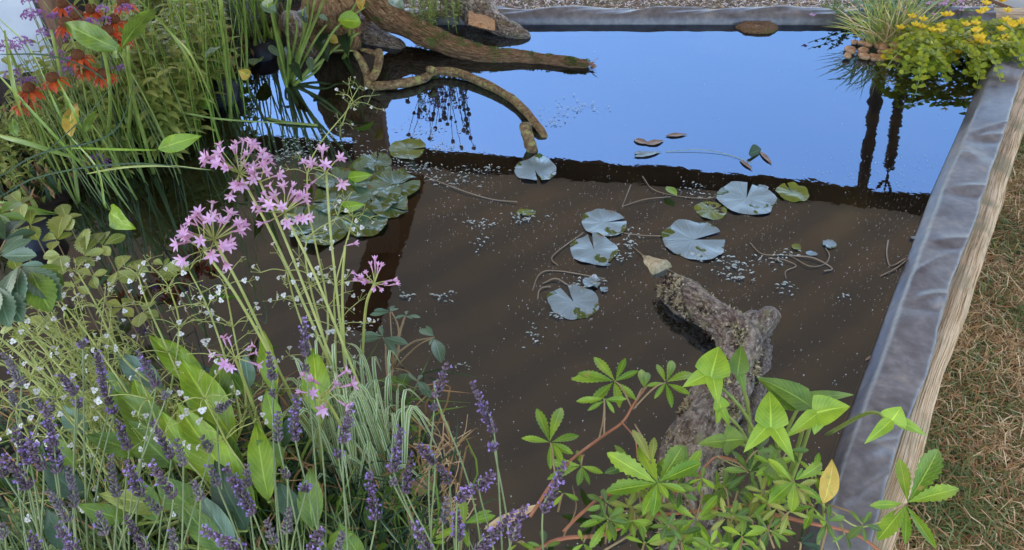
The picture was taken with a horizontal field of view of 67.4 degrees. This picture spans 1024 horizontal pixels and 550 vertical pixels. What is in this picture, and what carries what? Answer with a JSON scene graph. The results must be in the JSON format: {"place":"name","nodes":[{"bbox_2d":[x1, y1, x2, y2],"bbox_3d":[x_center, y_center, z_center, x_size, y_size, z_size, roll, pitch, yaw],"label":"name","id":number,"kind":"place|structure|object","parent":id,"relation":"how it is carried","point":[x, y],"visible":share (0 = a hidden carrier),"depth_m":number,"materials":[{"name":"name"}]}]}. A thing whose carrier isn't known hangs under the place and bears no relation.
{"place":"outdoors","nodes":[
{"label":"outdoors","id":0,"kind":"place"},
{"bbox_2d":[0,0,300,251],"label":"soil bank","id":1,"kind":"structure","parent":0,"point":[57,200],"depth_m":2.56,"materials":[{"name":"soil"}]},
{"bbox_2d":[0,128,54,192],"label":"catmint","id":2,"kind":"object","parent":1,"relation":"on","point":[3,168],"visible":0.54,"depth_m":2.24,"materials":[{"name":"green plant"}]},
{"bbox_2d":[0,98,58,174],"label":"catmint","id":3,"kind":"object","parent":1,"relation":"on","point":[4,153],"visible":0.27,"depth_m":2.30,"materials":[{"name":"green plant"}]},
{"bbox_2d":[0,76,61,166],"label":"catmint","id":4,"kind":"object","parent":1,"relation":"on","point":[24,134],"visible":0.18,"depth_m":2.34,"materials":[{"name":"green plant"}]},
{"bbox_2d":[5,212,58,251],"bbox_3d":[-1.327,-0.112,2.129,0.140,0.075,0.140,0,40,0],"label":"plant pot","id":5,"kind":"object","parent":1,"relation":"on","point":[34,245],"visible":0.2,"depth_m":2.10,"materials":[{"name":"black plastic"}]},
{"bbox_2d":[0,200,63,326],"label":"meadowsweet","id":6,"kind":"object","parent":1,"relation":"on","point":[37,284],"visible":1,"depth_m":1.23,"materials":[{"name":"green plant"}]},
{"bbox_2d":[9,97,78,203],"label":"coneflower","id":7,"kind":"object","parent":1,"relation":"on","point":[38,123],"visible":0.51,"depth_m":2.11,"materials":[{"name":"orange plant"}]},
{"bbox_2d":[0,0,88,76],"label":"display screen","id":8,"kind":"object","parent":1,"relation":"on","point":[11,11],"visible":0.28,"depth_m":2.75,"materials":[{"name":"white fabric"}]},
{"bbox_2d":[18,81,76,203],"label":"coneflower","id":9,"kind":"object","parent":1,"relation":"on","point":[28,87],"visible":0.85,"depth_m":2.02,"materials":[{"name":"orange plant"}]},
{"bbox_2d":[0,51,94,151],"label":"loosestrife","id":10,"kind":"object","parent":1,"relation":"on","point":[42,63],"visible":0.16,"depth_m":2.33,"materials":[{"name":"green plant"}]},
{"bbox_2d":[5,73,121,180],"bbox_3d":[-1.355,-0.437,2.317,0.275,0.292,0.289,0,40,0],"label":"catmint","id":11,"kind":"object","parent":1,"relation":"on","point":[51,136],"visible":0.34,"depth_m":2.29,"materials":[{"name":"green plant"}]},
{"bbox_2d":[26,20,115,136],"bbox_3d":[-1.370,-0.610,2.437,0.264,0.403,0.301,19,43,21],"label":"loosestrife","id":12,"kind":"object","parent":1,"relation":"on","point":[65,45],"visible":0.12,"depth_m":2.34,"materials":[{"name":"green plant"}]},
{"bbox_2d":[52,0,116,135],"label":"coneflower","id":13,"kind":"object","parent":1,"relation":"on","point":[61,4],"visible":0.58,"depth_m":2.14,"materials":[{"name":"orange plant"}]},
{"bbox_2d":[55,16,117,184],"bbox_3d":[-1.190,-0.486,2.202,0.071,0.515,0.071,-26,46,-27],"label":"coneflower","id":14,"kind":"object","parent":1,"relation":"on","point":[61,27],"visible":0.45,"depth_m":2.05,"materials":[{"name":"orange plant"}]},
{"bbox_2d":[40,71,136,199],"bbox_3d":[-1.181,-0.372,2.144,0.129,0.415,0.074,0,40,0],"label":"coneflower","id":15,"kind":"object","parent":1,"relation":"on","point":[51,77],"visible":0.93,"depth_m":2.02,"materials":[{"name":"orange plant"}]},
{"bbox_2d":[66,49,117,195],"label":"coneflower","id":16,"kind":"object","parent":1,"relation":"on","point":[79,55],"visible":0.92,"depth_m":2.08,"materials":[{"name":"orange plant"}]},
{"bbox_2d":[39,85,153,177],"bbox_3d":[-1.277,-0.453,2.392,0.279,0.219,0.240,6,40,7],"label":"catmint","id":17,"kind":"object","parent":1,"relation":"on","point":[111,138],"visible":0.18,"depth_m":2.35,"materials":[{"name":"green plant"}]},
{"bbox_2d":[73,62,122,170],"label":"coneflower","id":18,"kind":"object","parent":1,"relation":"on","point":[88,73],"visible":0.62,"depth_m":2.12,"materials":[{"name":"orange plant"}]},
{"bbox_2d":[69,9,127,177],"bbox_3d":[-1.183,-0.522,2.244,0.073,0.515,0.066,-21,44,-23],"label":"coneflower","id":19,"kind":"object","parent":1,"relation":"on","point":[73,14],"visible":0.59,"depth_m":2.11,"materials":[{"name":"orange plant"}]},
{"bbox_2d":[0,336,213,549],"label":"lavender","id":20,"kind":"object","parent":1,"relation":"on","point":[29,459],"visible":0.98,"depth_m":1.08,"materials":[{"name":"plant"}]},
{"bbox_2d":[83,3,142,156],"bbox_3d":[-1.193,-0.574,2.322,0.076,0.496,0.072,0,40,0],"label":"coneflower","id":21,"kind":"object","parent":1,"relation":"on","point":[89,9],"visible":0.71,"depth_m":2.17,"materials":[{"name":"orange plant"}]},
{"bbox_2d":[91,68,144,182],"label":"coneflower","id":22,"kind":"object","parent":1,"relation":"on","point":[101,72],"visible":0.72,"depth_m":2.13,"materials":[{"name":"red plant"}]},
{"bbox_2d":[106,13,147,157],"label":"coneflower","id":23,"kind":"object","parent":1,"relation":"on","point":[116,20],"visible":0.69,"depth_m":2.16,"materials":[{"name":"red plant"}]},
{"bbox_2d":[89,1,175,117],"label":"loosestrife","id":24,"kind":"object","parent":1,"relation":"on","point":[146,39],"visible":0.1,"depth_m":2.43,"materials":[{"name":"green plant"}]},
{"bbox_2d":[111,0,159,162],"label":"coneflower","id":25,"kind":"object","parent":1,"relation":"on","point":[119,3],"visible":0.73,"depth_m":2.17,"materials":[{"name":"red plant"}]},
{"bbox_2d":[101,24,180,173],"bbox_3d":[-1.094,-0.513,2.272,0.120,0.465,0.070,0,40,0],"label":"coneflower","id":26,"kind":"object","parent":1,"relation":"on","point":[108,29],"visible":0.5,"depth_m":2.20,"materials":[{"name":"orange plant"}]},
{"bbox_2d":[0,0,284,213],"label":"ground cover","id":27,"kind":"object","parent":1,"relation":"on","point":[51,186],"visible":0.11,"depth_m":2.31,"materials":[{"name":"green plant"}]},
{"bbox_2d":[89,0,222,156],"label":"rush clump","id":28,"kind":"object","parent":1,"relation":"on","point":[191,99],"visible":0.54,"depth_m":2.36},
{"bbox_2d":[117,3,205,167],"bbox_3d":[-1.028,-0.545,2.271,0.121,0.516,0.047,0,40,0],"label":"verbena","id":29,"kind":"object","parent":1,"relation":"on","point":[128,6],"visible":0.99,"depth_m":2.20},
{"bbox_2d":[166,0,221,49],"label":"loosestrife","id":30,"kind":"object","parent":1,"relation":"on","point":[207,9],"visible":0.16,"depth_m":2.85,"materials":[{"name":"green plant"}]},
{"bbox_2d":[183,9,243,84],"bbox_3d":[-1.125,-0.805,2.760,0.268,0.285,0.252,11,41,13],"label":"loosestrife","id":31,"kind":"object","parent":1,"relation":"on","point":[233,61],"visible":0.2,"depth_m":2.76,"materials":[{"name":"green plant"}]},
{"bbox_2d":[207,0,259,48],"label":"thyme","id":32,"kind":"object","parent":1,"relation":"on","point":[250,17],"visible":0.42,"depth_m":3.02,"materials":[{"name":"green plant"}]},
{"bbox_2d":[213,0,268,31],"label":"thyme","id":33,"kind":"object","parent":1,"relation":"on","point":[228,9],"visible":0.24,"depth_m":3.14,"materials":[{"name":"green plant"}]},
{"bbox_2d":[230,0,284,54],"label":"rush clump","id":34,"kind":"object","parent":1,"relation":"on","point":[265,27],"visible":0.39,"depth_m":3.01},
{"bbox_2d":[248,37,275,61],"bbox_3d":[-0.994,-0.886,3.051,0.120,0.075,0.120,0,40,0],"label":"plant pot","id":35,"kind":"object","parent":1,"relation":"on","point":[260,50],"visible":0.67,"depth_m":3.01,"materials":[{"name":"black plastic"}]},
{"bbox_2d":[198,317,382,549],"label":"lavender","id":36,"kind":"object","parent":1,"relation":"on","point":[288,523],"visible":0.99,"depth_m":1.06,"materials":[{"name":"plant"}]},
{"bbox_2d":[382,362,566,549],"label":"lavender","id":37,"kind":"object","parent":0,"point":[458,533],"visible":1,"depth_m":1.05,"materials":[{"name":"plant"}]},
{"bbox_2d":[0,25,981,549],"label":"pond water","id":38,"kind":"structure","parent":0,"point":[826,123],"depth_m":2.19,"materials":[{"name":"liquid"}]},
{"bbox_2d":[0,419,50,502],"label":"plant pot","id":39,"kind":"object","parent":38,"relation":"on","point":[11,450],"visible":0.05,"depth_m":1.53,"materials":[{"name":"black plastic"}]},
{"bbox_2d":[11,36,110,209],"bbox_3d":[-1.212,-0.384,2.080,0.134,0.515,0.044,31,49,32],"label":"verbena","id":40,"kind":"object","parent":38,"relation":"on","point":[24,37],"visible":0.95,"depth_m":2.02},
{"bbox_2d":[18,39,128,208],"bbox_3d":[-1.182,-0.395,2.094,0.117,0.514,0.037,0,40,0],"label":"verbena","id":41,"kind":"object","parent":38,"relation":"on","point":[22,41],"visible":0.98,"depth_m":2.00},
{"bbox_2d":[0,2,148,168],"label":"rush clump","id":42,"kind":"object","parent":38,"relation":"on","point":[141,147],"visible":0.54,"depth_m":2.30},
{"bbox_2d":[0,190,194,382],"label":"young valerian","id":43,"kind":"object","parent":38,"relation":"on","point":[86,240],"visible":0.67,"depth_m":1.77,"materials":[{"name":"green plant"}]},
{"bbox_2d":[53,25,149,161],"bbox_3d":[-1.250,-0.551,2.358,0.226,0.415,0.273,12,41,14],"label":"loosestrife","id":44,"kind":"object","parent":38,"relation":"on","point":[89,94],"visible":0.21,"depth_m":2.32,"materials":[{"name":"green plant"}]},
{"bbox_2d":[0,248,214,489],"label":"water plantain","id":45,"kind":"object","parent":38,"relation":"on","point":[64,295],"visible":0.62,"depth_m":1.33,"materials":[{"name":"white plant"}]},
{"bbox_2d":[4,0,250,229],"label":"arrowhead plant","id":46,"kind":"object","parent":38,"relation":"in","point":[96,37],"visible":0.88,"depth_m":2.01,"materials":[{"name":"green plant"}]},
{"bbox_2d":[88,69,197,176],"bbox_3d":[-1.133,-0.467,2.343,0.284,0.304,0.295,0,40,0],"label":"loosestrife","id":47,"kind":"object","parent":38,"relation":"on","point":[164,120],"visible":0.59,"depth_m":2.34,"materials":[{"name":"green plant"}]},
{"bbox_2d":[0,352,288,549],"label":"water plantain","id":48,"kind":"object","parent":38,"relation":"on","point":[97,400],"visible":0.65,"depth_m":1.15,"materials":[{"name":"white plant"}]},
{"bbox_2d":[0,0,310,214],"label":"sedge","id":49,"kind":"object","parent":38,"relation":"on","point":[33,144],"visible":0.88,"depth_m":1.99,"materials":[{"name":"green plant"}]},
{"bbox_2d":[41,370,282,549],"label":"water plantain","id":50,"kind":"object","parent":38,"relation":"on","point":[215,505],"visible":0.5,"depth_m":1.17,"materials":[{"name":"green plant"}]},
{"bbox_2d":[130,34,214,149],"bbox_3d":[-1.092,-0.597,2.446,0.231,0.370,0.290,-23,45,-25],"label":"loosestrife","id":51,"kind":"object","parent":38,"relation":"on","point":[176,74],"visible":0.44,"depth_m":2.42,"materials":[{"name":"green plant"}]},
{"bbox_2d":[131,0,226,121],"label":"loosestrife","id":52,"kind":"object","parent":38,"relation":"on","point":[178,28],"visible":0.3,"depth_m":2.48,"materials":[{"name":"green plant"}]},
{"bbox_2d":[116,335,258,507],"bbox_3d":[-0.551,0.345,1.366,0.184,0.350,0.406,-15,42,-17],"label":"water plantain","id":53,"kind":"object","parent":38,"relation":"on","point":[191,431],"visible":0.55,"depth_m":1.28,"materials":[{"name":"green plant"}]},
{"bbox_2d":[168,0,250,121],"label":"rush clump","id":54,"kind":"object","parent":38,"relation":"in","point":[219,74],"visible":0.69,"depth_m":2.63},
{"bbox_2d":[203,77,239,107],"bbox_3d":[-1.048,-0.649,2.768,0.140,0.075,0.140,0,40,0],"label":"plant pot","id":55,"kind":"object","parent":38,"relation":"on","point":[236,88],"visible":0.37,"depth_m":2.74,"materials":[{"name":"black plastic"}]},
{"bbox_2d":[155,0,222,110],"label":"loosestrife","id":56,"kind":"object","parent":55,"relation":"in","point":[175,19],"visible":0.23,"depth_m":2.59,"materials":[{"name":"green plant"}]},
{"bbox_2d":[105,242,351,495],"bbox_3d":[-0.491,0.179,1.444,0.365,0.504,0.310,-21,44,-23],"label":"water plantain","id":57,"kind":"object","parent":38,"relation":"on","point":[220,300],"visible":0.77,"depth_m":1.35,"materials":[{"name":"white plant"}]},
{"bbox_2d":[0,337,502,549],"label":"undergrowth","id":58,"kind":"object","parent":38,"relation":"on","point":[291,460],"visible":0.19,"depth_m":1.39,"materials":[{"name":"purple plant"}]},
{"bbox_2d":[0,281,198,491],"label":"white-flowered plant","id":59,"kind":"object","parent":58,"relation":"on","point":[95,425],"visible":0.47,"depth_m":1.44,"materials":[{"name":"green plant"}]},
{"bbox_2d":[230,330,364,549],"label":"water plantain","id":60,"kind":"object","parent":38,"relation":"on","point":[260,454],"visible":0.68,"depth_m":1.21,"materials":[{"name":"green plant"}]},
{"bbox_2d":[279,10,318,57],"bbox_3d":[-0.845,-0.967,3.098,0.127,0.173,0.241,-25,46,-27],"label":"rock","id":61,"kind":"object","parent":38,"relation":"on","point":[293,18],"visible":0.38,"depth_m":3.05,"materials":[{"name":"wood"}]},
{"bbox_2d":[169,137,441,511],"bbox_3d":[-0.375,0.115,1.402,0.336,0.616,0.579,-19,44,-22],"label":"society garlic","id":62,"kind":"object","parent":38,"relation":"on","point":[358,397],"visible":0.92,"depth_m":1.35,"materials":[{"name":"pink plant"}]},
{"bbox_2d":[289,205,350,244],"bbox_3d":[-0.544,-0.141,2.165,0.169,0.022,0.179,0,40,0],"label":"lily pad","id":63,"kind":"object","parent":38,"relation":"on","point":[320,219],"visible":0.66,"depth_m":2.17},
{"bbox_2d":[248,0,404,87],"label":"pickerel plant","id":64,"kind":"object","parent":38,"relation":"on","point":[348,20],"visible":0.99,"depth_m":2.80,"materials":[{"name":"green plant"}]},
{"bbox_2d":[300,0,361,52],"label":"tree stump","id":65,"kind":"object","parent":38,"relation":"on","point":[332,11],"visible":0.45,"depth_m":2.86,"materials":[{"name":"wood"}]},
{"bbox_2d":[277,76,384,411],"bbox_3d":[-0.390,-0.052,1.699,0.244,0.515,0.762,-4,40,-5],"label":"water plantain","id":66,"kind":"object","parent":38,"relation":"on","point":[328,331],"visible":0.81,"depth_m":1.50,"materials":[{"name":"white plant"}]},
{"bbox_2d":[315,167,351,191],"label":"lily pad","id":67,"kind":"object","parent":38,"relation":"on","point":[340,173],"visible":0.73,"depth_m":2.37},
{"bbox_2d":[313,188,356,215],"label":"lily pad","id":68,"kind":"object","parent":38,"relation":"on","point":[320,195],"visible":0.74,"depth_m":2.28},
{"bbox_2d":[348,171,371,182],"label":"floating leaf","id":69,"kind":"object","parent":38,"relation":"on","point":[356,176],"visible":1,"depth_m":2.32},
{"bbox_2d":[342,205,387,236],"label":"lily pad","id":70,"kind":"object","parent":38,"relation":"on","point":[376,226],"visible":0.89,"depth_m":2.19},
{"bbox_2d":[342,158,391,187],"bbox_3d":[-0.452,-0.311,2.371,0.154,0.020,0.164,0,40,0],"label":"lily pad","id":71,"kind":"object","parent":38,"relation":"on","point":[356,164],"visible":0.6,"depth_m":2.40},
{"bbox_2d":[336,180,400,213],"bbox_3d":[-0.427,-0.239,2.281,0.194,0.018,0.193,0,40,0],"label":"lily pad","id":72,"kind":"object","parent":38,"relation":"on","point":[364,195],"visible":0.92,"depth_m":2.29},
{"bbox_2d":[360,151,391,170],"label":"lily pad","id":73,"kind":"object","parent":38,"relation":"on","point":[384,160],"visible":1,"depth_m":2.44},
{"bbox_2d":[359,14,405,48],"bbox_3d":[-0.560,-0.984,3.176,0.288,0.140,0.121,27,47,28],"label":"rock","id":74,"kind":"object","parent":38,"relation":"on","point":[372,34],"visible":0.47,"depth_m":3.14,"materials":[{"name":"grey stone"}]},
{"bbox_2d":[370,195,407,217],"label":"lily pad","id":75,"kind":"object","parent":38,"relation":"on","point":[401,203],"visible":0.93,"depth_m":2.25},
{"bbox_2d":[367,168,419,198],"bbox_3d":[-0.358,-0.278,2.332,0.158,0.013,0.161,0,40,0],"label":"lily pad","id":76,"kind":"object","parent":38,"relation":"on","point":[379,182],"visible":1,"depth_m":2.34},
{"bbox_2d":[358,306,445,435],"bbox_3d":[-0.212,0.222,1.553,0.166,0.170,0.455,-8,41,-10],"label":"marsh cinquefoil","id":77,"kind":"object","parent":38,"relation":"on","point":[438,349],"visible":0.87,"depth_m":1.56,"materials":[{"name":"green plant"}]},
{"bbox_2d":[389,138,425,158],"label":"lily pad","id":78,"kind":"object","parent":38,"relation":"on","point":[404,147],"visible":1,"depth_m":2.51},
{"bbox_2d":[401,436,460,492],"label":"dry twigs","id":79,"kind":"object","parent":38,"relation":"on","point":[423,467],"visible":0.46,"depth_m":1.45,"materials":[{"name":"plant"}]},
{"bbox_2d":[407,0,462,32],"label":"water mint","id":80,"kind":"object","parent":38,"relation":"on","point":[429,5],"visible":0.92,"depth_m":3.19,"materials":[{"name":"green plant"}]},
{"bbox_2d":[420,482,475,540],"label":"dry twigs","id":81,"kind":"object","parent":38,"relation":"on","point":[448,518],"visible":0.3,"depth_m":1.38,"materials":[{"name":"plant"}]},
{"bbox_2d":[353,48,547,137],"bbox_3d":[-0.188,-0.689,2.775,0.838,0.154,0.263,20,44,22],"label":"fallen branch","id":82,"kind":"object","parent":38,"relation":"on","point":[372,83],"visible":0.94,"depth_m":2.83,"materials":[{"name":"wood"}]},
{"bbox_2d":[360,0,598,68],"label":"driftwood log","id":83,"kind":"object","parent":38,"relation":"on","point":[385,15],"visible":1,"depth_m":3.02,"materials":[{"name":"brown wood"}]},
{"bbox_2d":[438,0,530,38],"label":"driftwood log","id":84,"kind":"object","parent":38,"relation":"on","point":[485,15],"visible":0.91,"depth_m":3.20,"materials":[{"name":"wood"}]},
{"bbox_2d":[519,122,537,152],"bbox_3d":[0.056,-0.432,2.498,0.070,0.127,0.057,16,43,18],"label":"branch stub","id":85,"kind":"object","parent":38,"relation":"on","point":[527,135],"visible":0.89,"depth_m":2.47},
{"bbox_2d":[514,153,555,179],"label":"lily pad","id":86,"kind":"object","parent":38,"relation":"on","point":[543,166],"visible":1,"depth_m":2.42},
{"bbox_2d":[238,62,876,369],"bbox_3d":[0.426,-0.283,2.351,2.463,0.005,1.248,-11,41,-13],"label":"floating weed","id":87,"kind":"object","parent":38,"relation":"on","point":[733,265],"visible":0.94,"depth_m":2.20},
{"bbox_2d":[547,284,598,319],"bbox_3d":[0.153,0.067,1.936,0.131,0.006,0.128,0,40,0],"label":"lily pad","id":88,"kind":"object","parent":38,"relation":"on","point":[560,302],"visible":1,"depth_m":1.93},
{"bbox_2d":[570,232,618,264],"bbox_3d":[0.225,-0.072,2.099,0.131,0.010,0.135,0,40,0],"label":"lily pad","id":89,"kind":"object","parent":38,"relation":"on","point":[582,249],"visible":1,"depth_m":2.10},
{"bbox_2d":[582,209,626,235],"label":"lily pad","id":90,"kind":"object","parent":38,"relation":"on","point":[595,220],"visible":1,"depth_m":2.20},
{"bbox_2d":[286,51,937,546],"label":"floating specks","id":91,"kind":"object","parent":38,"relation":"on","point":[628,303],"visible":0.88,"depth_m":2.01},
{"bbox_2d":[643,255,671,274],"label":"fallen leaf","id":92,"kind":"object","parent":38,"relation":"in","point":[654,265],"visible":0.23,"depth_m":2.03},
{"bbox_2d":[426,357,958,549],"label":"marsh cinquefoil","id":93,"kind":"object","parent":38,"relation":"on","point":[674,464],"visible":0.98,"depth_m":1.19,"materials":[{"name":"green plant"}]},
{"bbox_2d":[661,219,724,259],"bbox_3d":[0.505,-0.099,2.133,0.174,0.007,0.184,0,40,0],"label":"lily pad","id":94,"kind":"object","parent":38,"relation":"on","point":[679,236],"visible":1,"depth_m":2.13,"materials":[{"name":"plant"}]},
{"bbox_2d":[694,201,726,219],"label":"lily pad","id":95,"kind":"object","parent":38,"relation":"on","point":[702,209],"visible":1,"depth_m":2.25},
{"bbox_2d":[654,273,780,549],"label":"sunken log","id":96,"kind":"object","parent":38,"relation":"in","point":[729,330],"visible":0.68,"depth_m":1.69,"materials":[{"name":"brown wood"}]},
{"bbox_2d":[716,181,776,214],"bbox_3d":[0.697,-0.229,2.288,0.167,0.007,0.174,22,45,24],"label":"lily pad","id":97,"kind":"object","parent":38,"relation":"on","point":[732,195],"visible":1,"depth_m":2.29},
{"bbox_2d":[735,21,778,33],"bbox_3d":[1.045,-1.053,3.271,0.185,0.038,0.109,0,40,0],"label":"bark piece","id":98,"kind":"object","parent":38,"relation":"on","point":[761,27],"visible":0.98,"depth_m":3.24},
{"bbox_2d":[776,182,808,201],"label":"lily pad","id":99,"kind":"object","parent":38,"relation":"on","point":[800,193],"visible":1,"depth_m":2.31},
{"bbox_2d":[683,345,926,544],"bbox_3d":[0.486,0.344,1.371,0.372,0.370,0.304,0,40,0],"label":"arrowhead plant","id":100,"kind":"object","parent":38,"relation":"on","point":[715,367],"visible":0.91,"depth_m":1.28,"materials":[{"name":"green plant"}]},
{"bbox_2d":[823,0,962,47],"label":"grass tuft","id":101,"kind":"object","parent":38,"relation":"on","point":[882,27],"visible":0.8,"depth_m":3.09,"materials":[{"name":"green plant"}]},
{"bbox_2d":[404,0,1002,8],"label":"gravel","id":102,"kind":"structure","parent":0,"point":[612,4],"depth_m":4.37,"materials":[{"name":"gravel"}]},
{"bbox_2d":[403,0,1023,549],"bbox_3d":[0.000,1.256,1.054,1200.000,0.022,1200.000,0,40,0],"label":"ground","id":103,"kind":"structure","parent":0,"point":[645,2],"depth_m":4.37,"materials":[{"name":"soil"}]},
{"bbox_2d":[827,8,1023,19],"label":"timber sleeper","id":104,"kind":"object","parent":103,"relation":"on","point":[1015,13],"visible":0.03,"depth_m":3.41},
{"bbox_2d":[870,72,1023,549],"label":"timber sleeper","id":105,"kind":"object","parent":103,"relation":"on","point":[910,449],"visible":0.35,"depth_m":1.90,"materials":[{"name":"wood"}]},
{"bbox_2d":[359,5,1023,549],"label":"pond liner","id":106,"kind":"object","parent":105,"relation":"on","point":[899,363],"visible":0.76,"depth_m":2.03,"materials":[{"name":"rubber"}]},
{"bbox_2d":[819,0,934,31],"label":"trailing plant","id":107,"kind":"object","parent":106,"relation":"on","point":[836,10],"visible":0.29,"depth_m":3.27,"materials":[{"name":"green plant"}]},
{"bbox_2d":[872,0,974,21],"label":"trailing plant","id":108,"kind":"object","parent":106,"relation":"on","point":[936,4],"visible":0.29,"depth_m":3.31,"materials":[{"name":"green plant"}]},
{"bbox_2d":[876,0,1023,95],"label":"creeping jenny","id":109,"kind":"object","parent":106,"relation":"on","point":[977,40],"visible":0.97,"depth_m":2.91,"materials":[{"name":"green plant"}]},
{"bbox_2d":[985,0,1023,7],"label":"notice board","id":110,"kind":"object","parent":103,"relation":"on","point":[1013,3],"depth_m":4.03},
{"bbox_2d":[893,134,1023,549],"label":"dry grass","id":111,"kind":"structure","parent":0,"point":[928,508],"depth_m":2.04,"materials":[{"name":"brown plant"}]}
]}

